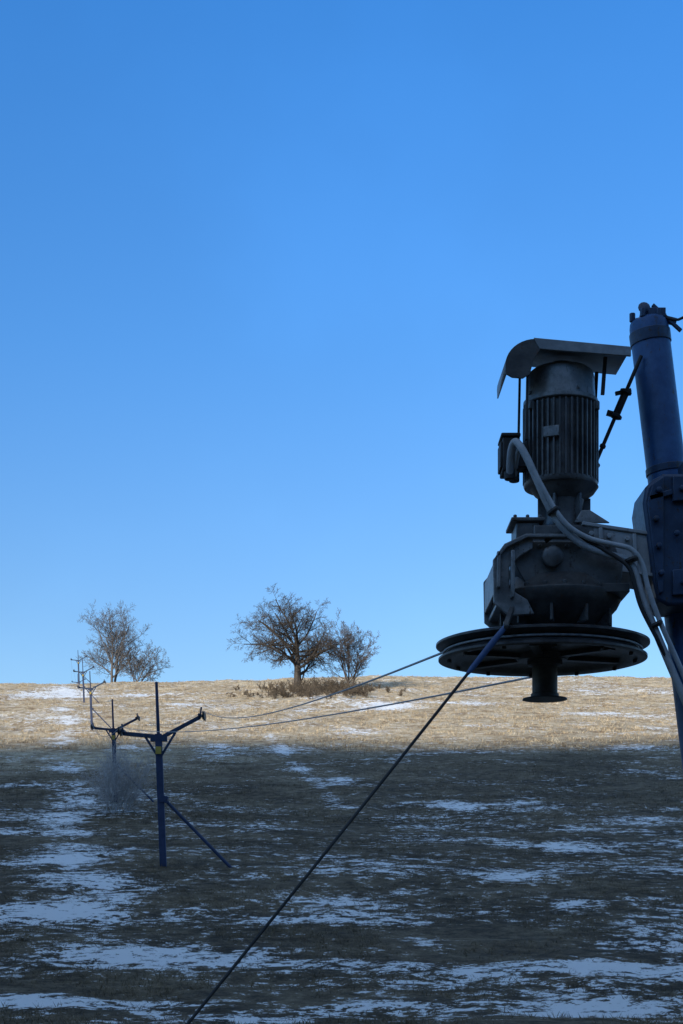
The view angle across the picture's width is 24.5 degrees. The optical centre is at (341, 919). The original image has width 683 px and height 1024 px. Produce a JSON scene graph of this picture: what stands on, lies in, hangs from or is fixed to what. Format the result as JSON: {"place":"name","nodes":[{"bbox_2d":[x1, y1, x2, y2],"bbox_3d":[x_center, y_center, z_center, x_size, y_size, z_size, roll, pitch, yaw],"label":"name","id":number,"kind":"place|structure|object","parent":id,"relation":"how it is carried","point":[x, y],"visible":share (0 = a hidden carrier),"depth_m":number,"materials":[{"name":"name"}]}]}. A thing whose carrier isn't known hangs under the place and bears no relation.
{"place":"outdoors","nodes":[
{"label":"outdoors","id":0,"kind":"place"},
{"bbox_2d":[0,675,682,1023],"bbox_3d":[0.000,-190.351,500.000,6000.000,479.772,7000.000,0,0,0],"label":"ground","id":1,"kind":"structure","parent":0,"point":[181,947],"depth_m":49.71,"materials":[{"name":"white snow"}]},
{"bbox_2d":[71,656,91,684],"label":"ski lift tower","id":2,"kind":"structure","parent":1,"relation":"on","point":[78,660],"depth_m":249.92,"materials":[{"name":"metal"}]},
{"bbox_2d":[73,659,98,702],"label":"ski lift tower","id":3,"kind":"structure","parent":1,"relation":"on","point":[82,674],"depth_m":195.92,"materials":[{"name":"metal"}]},
{"bbox_2d":[77,671,110,729],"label":"ski lift tower","id":4,"kind":"structure","parent":1,"relation":"on","point":[90,689],"depth_m":145.92,"materials":[{"name":"metal"}]},
{"bbox_2d":[76,600,153,682],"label":"bare tree","id":5,"kind":"object","parent":1,"relation":"on","point":[109,649],"visible":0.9,"depth_m":276.03,"materials":[{"name":"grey plant"}]},
{"bbox_2d":[90,699,153,801],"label":"ski lift tower","id":6,"kind":"structure","parent":1,"relation":"on","point":[112,730],"depth_m":83.95,"materials":[{"name":"metal"}]},
{"bbox_2d":[74,738,174,812],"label":"frosted shrub","id":7,"kind":"object","parent":1,"relation":"on","point":[114,788],"visible":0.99,"depth_m":73.95,"materials":[{"name":"grey plant"}]},
{"bbox_2d":[112,638,173,681],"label":"bare tree","id":8,"kind":"object","parent":1,"relation":"on","point":[139,661],"visible":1,"depth_m":271.23,"materials":[{"name":"plant"}]},
{"bbox_2d":[118,682,232,867],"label":"ski lift tower","id":9,"kind":"structure","parent":1,"relation":"on","point":[158,738],"depth_m":46.92,"materials":[{"name":"blue metal"}]},
{"bbox_2d":[226,583,360,684],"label":"oak tree","id":10,"kind":"object","parent":1,"relation":"on","point":[306,658],"visible":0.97,"depth_m":218.93,"materials":[{"name":"brown plant"}]},
{"bbox_2d":[226,675,405,698],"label":"dry scrub","id":11,"kind":"object","parent":1,"relation":"on","point":[308,690],"visible":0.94,"depth_m":207.99,"materials":[{"name":"brown plant"}]},
{"bbox_2d":[0,674,679,751],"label":"dry meadow grass","id":12,"kind":"structure","parent":1,"relation":"on","point":[392,720],"depth_m":161.20,"materials":[{"name":"beige plant"}]},
{"bbox_2d":[300,609,379,686],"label":"bare tree","id":13,"kind":"object","parent":1,"relation":"on","point":[347,647],"visible":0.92,"depth_m":220.61,"materials":[{"name":"brown plant"}]},
{"bbox_2d":[0,733,682,823],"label":"meadow grass","id":14,"kind":"structure","parent":1,"relation":"on","point":[350,773],"depth_m":94.35,"materials":[{"name":"brown plant"}]},
{"bbox_2d":[629,302,682,768],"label":"lift support mast","id":15,"kind":"object","parent":1,"relation":"on","point":[657,515],"visible":0.98,"depth_m":9.01,"materials":[{"name":"blue metal"}]},
{"bbox_2d":[436,338,682,704],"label":"ski lift drive unit","id":16,"kind":"object","parent":15,"relation":"on","point":[564,562],"visible":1,"depth_m":8.80,"materials":[{"name":"paint"}]},
{"bbox_2d":[186,625,505,1023],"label":"guy rope","id":17,"kind":"object","parent":16,"relation":"attached to","point":[490,645],"visible":1,"depth_m":8.12,"materials":[{"name":"black metal"}]},
{"bbox_2d":[71,633,642,736],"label":"haul rope","id":18,"kind":"object","parent":16,"relation":"attached to","point":[529,634],"visible":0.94,"depth_m":11.54,"materials":[{"name":"metal"}]},
{"bbox_2d":[0,0,682,683],"label":"sky","id":19,"kind":"structure","parent":0,"point":[271,271],"materials":[{"name":"blue"}]}
]}

